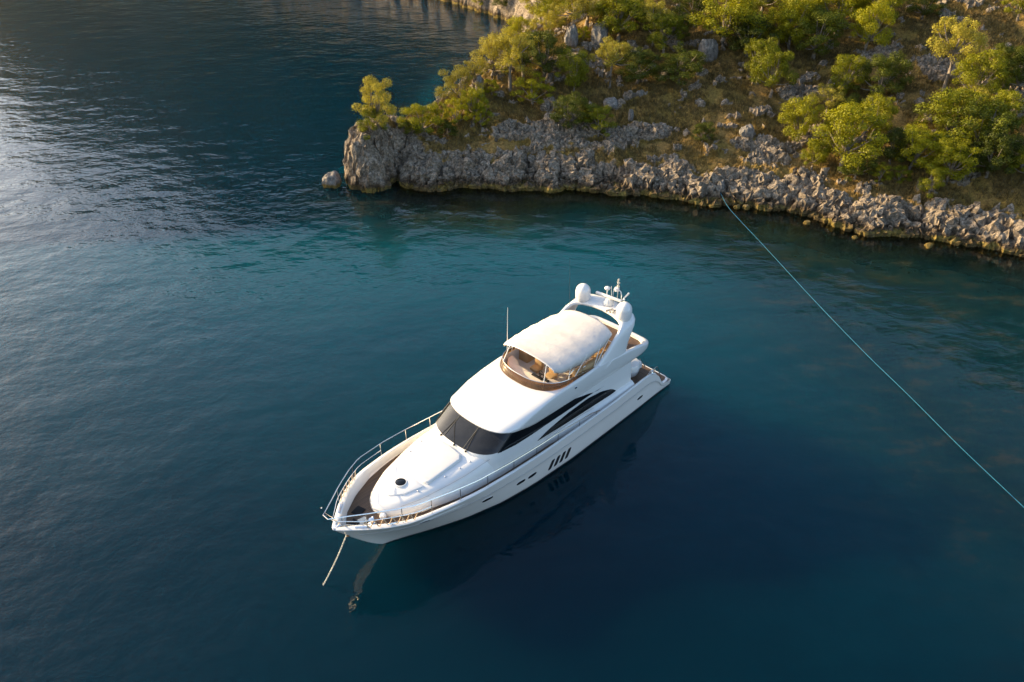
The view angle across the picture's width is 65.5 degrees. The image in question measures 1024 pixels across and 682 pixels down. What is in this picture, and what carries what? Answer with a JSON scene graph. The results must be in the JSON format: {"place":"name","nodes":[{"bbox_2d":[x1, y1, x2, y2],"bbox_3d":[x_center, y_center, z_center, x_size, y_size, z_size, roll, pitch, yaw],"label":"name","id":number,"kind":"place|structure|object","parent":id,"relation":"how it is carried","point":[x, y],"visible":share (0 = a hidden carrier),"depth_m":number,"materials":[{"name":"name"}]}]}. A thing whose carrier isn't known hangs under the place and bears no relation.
{"place":"outdoors","nodes":[
{"label":"outdoors","id":0,"kind":"place"},
{"bbox_2d":[0,0,1023,681],"bbox_3d":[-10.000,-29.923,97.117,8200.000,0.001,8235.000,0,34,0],"label":"water","id":1,"kind":"structure","parent":0,"point":[236,338],"depth_m":46.72,"materials":[{"name":"blue liquid"}]},
{"bbox_2d":[322,170,341,188],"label":"sea rock","id":2,"kind":"object","parent":1,"relation":"in","point":[332,179],"visible":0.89,"depth_m":72.90,"materials":[{"name":"grey stone"}]},
{"bbox_2d":[321,279,670,543],"bbox_3d":[-0.093,2.980,40.339,5.483,10.000,22.655,28,43,35],"label":"motor yacht","id":3,"kind":"object","parent":1,"relation":"on","point":[546,397],"visible":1,"depth_m":39.36,"materials":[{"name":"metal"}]},
{"bbox_2d":[323,535,346,585],"bbox_3d":[-8.197,10.372,35.373,2.511,3.486,0.091,-26,41,-33],"label":"anchor chain","id":4,"kind":"object","parent":3,"relation":"attached to","point":[335,560],"visible":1,"depth_m":35.35,"materials":[{"name":"metal"}]},
{"bbox_2d":[338,471,355,501],"bbox_3d":[-7.517,6.632,36.173,0.128,0.486,1.937,8,34,12],"label":"coiled rope","id":5,"kind":"object","parent":3,"relation":"hanging from","point":[346,486],"visible":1,"depth_m":36.25,"materials":[{"name":"beige fabric"}]},
{"bbox_2d":[364,512,417,527],"bbox_3d":[-5.198,7.769,34.470,2.375,0.506,0.155,-10,35,-14],"label":"coiled rope","id":6,"kind":"object","parent":3,"relation":"hanging from","point":[391,520],"visible":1,"depth_m":34.42,"materials":[{"name":"white fabric"}]},
{"bbox_2d":[742,204,749,209],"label":"shore stone","id":7,"kind":"object","parent":1,"relation":"in","point":[746,207],"visible":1,"depth_m":69.09,"materials":[{"name":"beige stone"}]},
{"bbox_2d":[803,220,810,224],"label":"shore stone","id":8,"kind":"object","parent":1,"relation":"in","point":[807,222],"visible":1,"depth_m":66.51,"materials":[{"name":"beige stone"}]},
{"bbox_2d":[924,242,932,248],"bbox_3d":[33.080,-7.577,63.247,0.627,0.370,1.045,23,40,31],"label":"shore stone","id":9,"kind":"object","parent":1,"relation":"in","point":[929,245],"visible":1,"depth_m":63.04,"materials":[{"name":"beige stone"}]},
{"bbox_2d":[441,0,598,32],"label":"shore","id":10,"kind":"structure","parent":0,"point":[511,8],"depth_m":132.53,"materials":[{"name":"grey stone"}]},
{"bbox_2d":[492,0,507,5],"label":"evergreen tree","id":11,"kind":"object","parent":10,"relation":"on","point":[504,2],"visible":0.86,"depth_m":131.48,"materials":[{"name":"green plant"}]},
{"bbox_2d":[342,0,1023,256],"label":"headland","id":12,"kind":"structure","parent":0,"point":[380,159],"depth_m":73.41,"materials":[{"name":"grey stone"}]},
{"bbox_2d":[356,103,388,140],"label":"bush","id":13,"kind":"object","parent":12,"relation":"on","point":[368,121],"visible":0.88,"depth_m":70.92,"materials":[{"name":"green plant"}]},
{"bbox_2d":[351,74,398,125],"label":"olive tree","id":14,"kind":"object","parent":12,"relation":"on","point":[375,87],"visible":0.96,"depth_m":70.27,"materials":[{"name":"green plant"}]},
{"bbox_2d":[398,119,419,134],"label":"bush","id":15,"kind":"object","parent":12,"relation":"on","point":[407,129],"visible":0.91,"depth_m":74.68,"materials":[{"name":"green plant"}]},
{"bbox_2d":[396,103,443,135],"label":"bush","id":16,"kind":"object","parent":12,"relation":"on","point":[424,119],"visible":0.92,"depth_m":74.53,"materials":[{"name":"green plant"}]},
{"bbox_2d":[426,101,448,127],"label":"bush","id":17,"kind":"object","parent":12,"relation":"on","point":[434,112],"visible":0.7,"depth_m":75.82,"materials":[{"name":"green plant"}]},
{"bbox_2d":[436,119,458,136],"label":"evergreen tree","id":18,"kind":"object","parent":12,"relation":"on","point":[447,125],"visible":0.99,"depth_m":75.53,"materials":[{"name":"green plant"}]},
{"bbox_2d":[441,97,469,124],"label":"bush","id":19,"kind":"object","parent":12,"relation":"on","point":[458,107],"visible":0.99,"depth_m":76.22,"materials":[{"name":"green plant"}]},
{"bbox_2d":[435,64,486,104],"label":"olive tree","id":20,"kind":"object","parent":12,"relation":"on","point":[459,87],"visible":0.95,"depth_m":77.47,"materials":[{"name":"green plant"}]},
{"bbox_2d":[460,87,487,120],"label":"evergreen tree","id":21,"kind":"object","parent":12,"relation":"on","point":[473,93],"visible":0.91,"depth_m":75.96,"materials":[{"name":"green plant"}]},
{"bbox_2d":[463,60,485,87],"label":"olive tree","id":22,"kind":"object","parent":12,"relation":"on","point":[474,70],"visible":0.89,"depth_m":78.83,"materials":[{"name":"green plant"}]},
{"bbox_2d":[475,75,482,97],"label":"standing stone","id":23,"kind":"object","parent":12,"relation":"on","point":[478,79],"visible":0.49,"depth_m":78.93,"materials":[{"name":"grey stone"}]},
{"bbox_2d":[469,101,493,127],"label":"bush","id":24,"kind":"object","parent":12,"relation":"on","point":[483,117],"visible":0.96,"depth_m":76.41,"materials":[{"name":"green plant"}]},
{"bbox_2d":[470,32,511,80],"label":"olive tree","id":25,"kind":"object","parent":12,"relation":"on","point":[492,66],"visible":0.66,"depth_m":80.38,"materials":[{"name":"green plant"}]},
{"bbox_2d":[484,78,498,95],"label":"bush","id":26,"kind":"object","parent":12,"relation":"on","point":[490,87],"visible":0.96,"depth_m":79.69,"materials":[{"name":"green plant"}]},
{"bbox_2d":[486,25,536,90],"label":"olive tree","id":27,"kind":"object","parent":12,"relation":"on","point":[500,41],"visible":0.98,"depth_m":78.66,"materials":[{"name":"green plant"}]},
{"bbox_2d":[503,15,536,42],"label":"evergreen tree","id":28,"kind":"object","parent":12,"relation":"on","point":[515,25],"visible":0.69,"depth_m":89.97,"materials":[{"name":"green plant"}]},
{"bbox_2d":[500,32,541,77],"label":"olive tree","id":29,"kind":"object","parent":12,"relation":"on","point":[518,65],"visible":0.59,"depth_m":79.62,"materials":[{"name":"green plant"}]},
{"bbox_2d":[510,71,555,105],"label":"bush","id":30,"kind":"object","parent":12,"relation":"on","point":[531,91],"visible":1,"depth_m":78.86,"materials":[{"name":"green plant"}]},
{"bbox_2d":[519,0,560,27],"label":"evergreen tree","id":31,"kind":"object","parent":12,"relation":"on","point":[533,7],"visible":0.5,"depth_m":98.47,"materials":[{"name":"green plant"}]},
{"bbox_2d":[516,30,571,76],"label":"evergreen tree","id":32,"kind":"object","parent":12,"relation":"on","point":[549,41],"visible":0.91,"depth_m":80.07,"materials":[{"name":"green plant"}]},
{"bbox_2d":[529,10,564,36],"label":"olive tree","id":33,"kind":"object","parent":12,"relation":"on","point":[552,23],"visible":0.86,"depth_m":85.97,"materials":[{"name":"green plant"}]},
{"bbox_2d":[533,0,567,30],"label":"evergreen tree","id":34,"kind":"object","parent":12,"relation":"on","point":[545,8],"visible":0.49,"depth_m":92.12,"materials":[{"name":"green plant"}]},
{"bbox_2d":[548,91,590,128],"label":"bush","id":35,"kind":"object","parent":12,"relation":"on","point":[581,101],"visible":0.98,"depth_m":75.47,"materials":[{"name":"green plant"}]},
{"bbox_2d":[564,24,577,46],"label":"boulder","id":36,"kind":"object","parent":12,"relation":"on","point":[571,36],"visible":0.75,"depth_m":84.05,"materials":[{"name":"grey stone"}]},
{"bbox_2d":[554,47,591,90],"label":"evergreen tree","id":37,"kind":"object","parent":12,"relation":"on","point":[576,61],"visible":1,"depth_m":79.07,"materials":[{"name":"green plant"}]},
{"bbox_2d":[549,0,598,25],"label":"olive tree","id":38,"kind":"object","parent":12,"relation":"on","point":[580,5],"visible":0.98,"depth_m":83.81,"materials":[{"name":"green plant"}]},
{"bbox_2d":[577,25,590,39],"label":"bush","id":39,"kind":"object","parent":12,"relation":"on","point":[583,34],"visible":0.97,"depth_m":85.43,"materials":[{"name":"green plant"}]},
{"bbox_2d":[561,0,609,25],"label":"evergreen tree","id":40,"kind":"object","parent":12,"relation":"on","point":[586,11],"visible":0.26,"depth_m":86.79,"materials":[{"name":"green plant"}]},
{"bbox_2d":[576,103,606,123],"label":"bush","id":41,"kind":"object","parent":12,"relation":"on","point":[592,110],"visible":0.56,"depth_m":76.27,"materials":[{"name":"green plant"}]},
{"bbox_2d":[582,103,616,136],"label":"bush","id":42,"kind":"object","parent":12,"relation":"on","point":[598,125],"visible":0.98,"depth_m":75.40,"materials":[{"name":"green plant"}]},
{"bbox_2d":[591,21,607,46],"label":"boulder","id":43,"kind":"object","parent":12,"relation":"on","point":[598,33],"visible":0.64,"depth_m":84.34,"materials":[{"name":"grey stone"}]},
{"bbox_2d":[603,97,617,110],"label":"boulder","id":44,"kind":"object","parent":12,"relation":"on","point":[612,102],"visible":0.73,"depth_m":78.51,"materials":[{"name":"grey stone"}]},
{"bbox_2d":[589,36,635,88],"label":"olive tree","id":45,"kind":"object","parent":12,"relation":"on","point":[611,60],"visible":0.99,"depth_m":78.82,"materials":[{"name":"green plant"}]},
{"bbox_2d":[589,0,648,42],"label":"evergreen tree","id":46,"kind":"object","parent":12,"relation":"on","point":[611,19],"visible":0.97,"depth_m":83.35,"materials":[{"name":"green plant"}]},
{"bbox_2d":[628,109,633,120],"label":"boulder","id":47,"kind":"object","parent":12,"relation":"on","point":[631,114],"visible":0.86,"depth_m":77.17,"materials":[{"name":"grey stone"}]},
{"bbox_2d":[617,0,654,23],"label":"evergreen tree","id":48,"kind":"object","parent":12,"relation":"on","point":[635,18],"visible":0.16,"depth_m":85.62,"materials":[{"name":"green plant"}]},
{"bbox_2d":[636,90,642,95],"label":"boulder","id":49,"kind":"object","parent":12,"relation":"on","point":[639,92],"visible":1,"depth_m":79.18,"materials":[{"name":"grey stone"}]},
{"bbox_2d":[614,47,665,83],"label":"evergreen tree","id":50,"kind":"object","parent":12,"relation":"on","point":[642,63],"visible":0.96,"depth_m":79.25,"materials":[{"name":"green plant"}]},
{"bbox_2d":[638,0,673,46],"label":"olive tree","id":51,"kind":"object","parent":12,"relation":"on","point":[649,5],"visible":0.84,"depth_m":82.22,"materials":[{"name":"green plant"}]},
{"bbox_2d":[643,9,686,53],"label":"evergreen tree","id":52,"kind":"object","parent":12,"relation":"on","point":[660,39],"visible":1,"depth_m":81.92,"materials":[{"name":"green plant"}]},
{"bbox_2d":[652,45,707,85],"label":"evergreen tree","id":53,"kind":"object","parent":12,"relation":"on","point":[679,72],"visible":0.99,"depth_m":78.16,"materials":[{"name":"green plant"}]},
{"bbox_2d":[669,13,692,38],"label":"evergreen tree","id":54,"kind":"object","parent":12,"relation":"on","point":[686,16],"visible":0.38,"depth_m":83.93,"materials":[{"name":"green plant"}]},
{"bbox_2d":[672,0,719,27],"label":"evergreen tree","id":55,"kind":"object","parent":12,"relation":"on","point":[682,8],"visible":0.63,"depth_m":85.16,"materials":[{"name":"green plant"}]},
{"bbox_2d":[381,0,1023,219],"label":"dry grass","id":56,"kind":"structure","parent":12,"relation":"on","point":[741,89],"depth_m":78.28,"materials":[{"name":"plant"}]},
{"bbox_2d":[691,122,715,140],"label":"bush","id":57,"kind":"object","parent":12,"relation":"on","point":[705,130],"visible":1,"depth_m":73.66,"materials":[{"name":"green plant"}]},
{"bbox_2d":[698,39,717,61],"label":"boulder","id":58,"kind":"object","parent":12,"relation":"on","point":[708,48],"visible":0.65,"depth_m":81.25,"materials":[{"name":"grey stone"}]},
{"bbox_2d":[717,180,724,189],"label":"boulder","id":59,"kind":"object","parent":12,"relation":"on","point":[721,185],"visible":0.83,"depth_m":70.24,"materials":[{"name":"grey stone"}]},
{"bbox_2d":[720,192,1023,506],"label":"mooring rope","id":60,"kind":"object","parent":59,"relation":"attached to","point":[883,371],"visible":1,"depth_m":48.34,"materials":[{"name":"teal fabric"}]},
{"bbox_2d":[686,0,770,49],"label":"evergreen tree","id":61,"kind":"object","parent":12,"relation":"on","point":[737,10],"visible":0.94,"depth_m":79.40,"materials":[{"name":"green plant"}]},
{"bbox_2d":[718,0,757,34],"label":"evergreen tree","id":62,"kind":"object","parent":12,"relation":"on","point":[755,7],"visible":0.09,"depth_m":81.88,"materials":[{"name":"green plant"}]},
{"bbox_2d":[739,124,754,137],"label":"boulder","id":63,"kind":"object","parent":12,"relation":"on","point":[747,130],"visible":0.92,"depth_m":73.37,"materials":[{"name":"grey stone"}]},
{"bbox_2d":[717,12,779,56],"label":"evergreen tree","id":64,"kind":"object","parent":12,"relation":"on","point":[744,30],"visible":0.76,"depth_m":80.01,"materials":[{"name":"green plant"}]},
{"bbox_2d":[743,37,780,84],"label":"evergreen tree","id":65,"kind":"object","parent":12,"relation":"on","point":[759,48],"visible":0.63,"depth_m":77.12,"materials":[{"name":"green plant"}]},
{"bbox_2d":[753,0,781,13],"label":"evergreen tree","id":66,"kind":"object","parent":12,"relation":"on","point":[762,4],"visible":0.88,"depth_m":84.17,"materials":[{"name":"green plant"}]},
{"bbox_2d":[750,45,798,97],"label":"evergreen tree","id":67,"kind":"object","parent":12,"relation":"on","point":[772,79],"visible":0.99,"depth_m":75.59,"materials":[{"name":"green plant"}]},
{"bbox_2d":[756,7,799,44],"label":"evergreen tree","id":68,"kind":"object","parent":12,"relation":"on","point":[772,12],"visible":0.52,"depth_m":81.14,"materials":[{"name":"green plant"}]},
{"bbox_2d":[772,0,818,52],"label":"evergreen tree","id":69,"kind":"object","parent":12,"relation":"on","point":[798,5],"visible":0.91,"depth_m":79.91,"materials":[{"name":"green plant"}]},
{"bbox_2d":[778,95,824,141],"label":"evergreen tree","id":70,"kind":"object","parent":12,"relation":"on","point":[793,112],"visible":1,"depth_m":71.29,"materials":[{"name":"green plant"}]},
{"bbox_2d":[799,0,826,15],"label":"evergreen tree","id":71,"kind":"object","parent":12,"relation":"on","point":[813,5],"visible":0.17,"depth_m":81.66,"materials":[{"name":"green plant"}]},
{"bbox_2d":[800,138,830,170],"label":"evergreen tree","id":72,"kind":"object","parent":12,"relation":"on","point":[819,155],"visible":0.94,"depth_m":69.97,"materials":[{"name":"green plant"}]},
{"bbox_2d":[794,4,851,59],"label":"evergreen tree","id":73,"kind":"object","parent":12,"relation":"on","point":[825,20],"visible":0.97,"depth_m":78.82,"materials":[{"name":"green plant"}]},
{"bbox_2d":[807,83,847,121],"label":"olive tree","id":74,"kind":"object","parent":12,"relation":"on","point":[829,101],"visible":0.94,"depth_m":73.83,"materials":[{"name":"green plant"}]},
{"bbox_2d":[805,0,874,36],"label":"evergreen tree","id":75,"kind":"object","parent":12,"relation":"on","point":[851,3],"visible":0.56,"depth_m":81.14,"materials":[{"name":"green plant"}]},
{"bbox_2d":[806,99,888,172],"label":"evergreen tree","id":76,"kind":"object","parent":12,"relation":"on","point":[843,145],"visible":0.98,"depth_m":67.43,"materials":[{"name":"green plant"}]},
{"bbox_2d":[831,92,868,121],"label":"evergreen tree","id":77,"kind":"object","parent":12,"relation":"on","point":[855,97],"visible":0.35,"depth_m":73.59,"materials":[{"name":"green plant"}]},
{"bbox_2d":[829,52,871,94],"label":"evergreen tree","id":78,"kind":"object","parent":12,"relation":"on","point":[848,63],"visible":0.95,"depth_m":74.77,"materials":[{"name":"green plant"}]},
{"bbox_2d":[835,153,879,181],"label":"evergreen tree","id":79,"kind":"object","parent":12,"relation":"on","point":[843,169],"visible":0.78,"depth_m":67.81,"materials":[{"name":"green plant"}]},
{"bbox_2d":[849,0,895,51],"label":"evergreen tree","id":80,"kind":"object","parent":12,"relation":"on","point":[870,27],"visible":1,"depth_m":77.19,"materials":[{"name":"green plant"}]},
{"bbox_2d":[851,0,905,30],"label":"evergreen tree","id":81,"kind":"object","parent":12,"relation":"on","point":[894,2],"visible":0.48,"depth_m":80.14,"materials":[{"name":"green plant"}]},
{"bbox_2d":[860,93,899,139],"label":"evergreen tree","id":82,"kind":"object","parent":12,"relation":"on","point":[883,103],"visible":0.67,"depth_m":69.96,"materials":[{"name":"green plant"}]},
{"bbox_2d":[872,162,891,181],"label":"bush","id":83,"kind":"object","parent":12,"relation":"on","point":[880,174],"visible":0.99,"depth_m":67.72,"materials":[{"name":"green plant"}]},
{"bbox_2d":[850,50,914,96],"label":"evergreen tree","id":84,"kind":"object","parent":12,"relation":"on","point":[886,68],"visible":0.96,"depth_m":73.89,"materials":[{"name":"green plant"}]},
{"bbox_2d":[872,126,918,164],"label":"evergreen tree","id":85,"kind":"object","parent":12,"relation":"on","point":[893,140],"visible":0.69,"depth_m":67.94,"materials":[{"name":"green plant"}]},
{"bbox_2d":[893,122,944,172],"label":"evergreen tree","id":86,"kind":"object","parent":12,"relation":"on","point":[921,144],"visible":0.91,"depth_m":67.08,"materials":[{"name":"green plant"}]},
{"bbox_2d":[904,0,946,18],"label":"evergreen tree","id":87,"kind":"object","parent":12,"relation":"on","point":[924,10],"visible":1,"depth_m":80.83,"materials":[{"name":"green plant"}]},
{"bbox_2d":[917,162,945,197],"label":"bush","id":88,"kind":"object","parent":12,"relation":"on","point":[932,168],"visible":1,"depth_m":65.55,"materials":[{"name":"green plant"}]},
{"bbox_2d":[912,86,999,145],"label":"evergreen tree","id":89,"kind":"object","parent":12,"relation":"on","point":[946,105],"visible":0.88,"depth_m":67.24,"materials":[{"name":"green plant"}]},
{"bbox_2d":[931,136,980,183],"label":"evergreen tree","id":90,"kind":"object","parent":12,"relation":"on","point":[947,151],"visible":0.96,"depth_m":65.60,"materials":[{"name":"green plant"}]},
{"bbox_2d":[925,15,989,92],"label":"olive tree","id":91,"kind":"object","parent":12,"relation":"on","point":[953,47],"visible":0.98,"depth_m":72.18,"materials":[{"name":"green plant"}]},
{"bbox_2d":[944,146,989,172],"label":"evergreen tree","id":92,"kind":"object","parent":12,"relation":"on","point":[981,160],"visible":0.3,"depth_m":66.27,"materials":[{"name":"green plant"}]},
{"bbox_2d":[957,84,990,107],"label":"olive tree","id":93,"kind":"object","parent":12,"relation":"on","point":[979,88],"visible":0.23,"depth_m":69.00,"materials":[{"name":"green plant"}]},
{"bbox_2d":[937,100,1023,165],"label":"evergreen tree","id":94,"kind":"object","parent":12,"relation":"on","point":[1006,123],"visible":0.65,"depth_m":66.10,"materials":[{"name":"green plant"}]},
{"bbox_2d":[951,47,1009,100],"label":"evergreen tree","id":95,"kind":"object","parent":12,"relation":"on","point":[968,65],"visible":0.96,"depth_m":69.98,"materials":[{"name":"green plant"}]},
{"bbox_2d":[968,131,1023,178],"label":"evergreen tree","id":96,"kind":"object","parent":12,"relation":"on","point":[991,165],"visible":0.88,"depth_m":65.03,"materials":[{"name":"green plant"}]},
{"bbox_2d":[976,89,1023,128],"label":"evergreen tree","id":97,"kind":"object","parent":12,"relation":"on","point":[1015,105],"visible":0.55,"depth_m":67.62,"materials":[{"name":"green plant"}]},
{"bbox_2d":[981,42,1023,74],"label":"evergreen tree","id":98,"kind":"object","parent":12,"relation":"on","point":[1005,52],"visible":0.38,"depth_m":73.75,"materials":[{"name":"green plant"}]},
{"bbox_2d":[985,65,1021,99],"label":"evergreen tree","id":99,"kind":"object","parent":12,"relation":"on","point":[1008,80],"visible":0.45,"depth_m":71.37,"materials":[{"name":"green plant"}]},
{"bbox_2d":[999,46,1023,92],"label":"evergreen tree","id":100,"kind":"object","parent":12,"relation":"on","point":[1019,78],"visible":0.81,"depth_m":71.38,"materials":[{"name":"green plant"}]},
{"bbox_2d":[1001,0,1023,20],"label":"evergreen tree","id":101,"kind":"object","parent":12,"relation":"on","point":[1020,8],"visible":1,"depth_m":78.61,"materials":[{"name":"green plant"}]},
{"bbox_2d":[1008,146,1023,183],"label":"evergreen tree","id":102,"kind":"object","parent":12,"relation":"on","point":[1015,166],"visible":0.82,"depth_m":65.31,"materials":[{"name":"green plant"}]}
]}

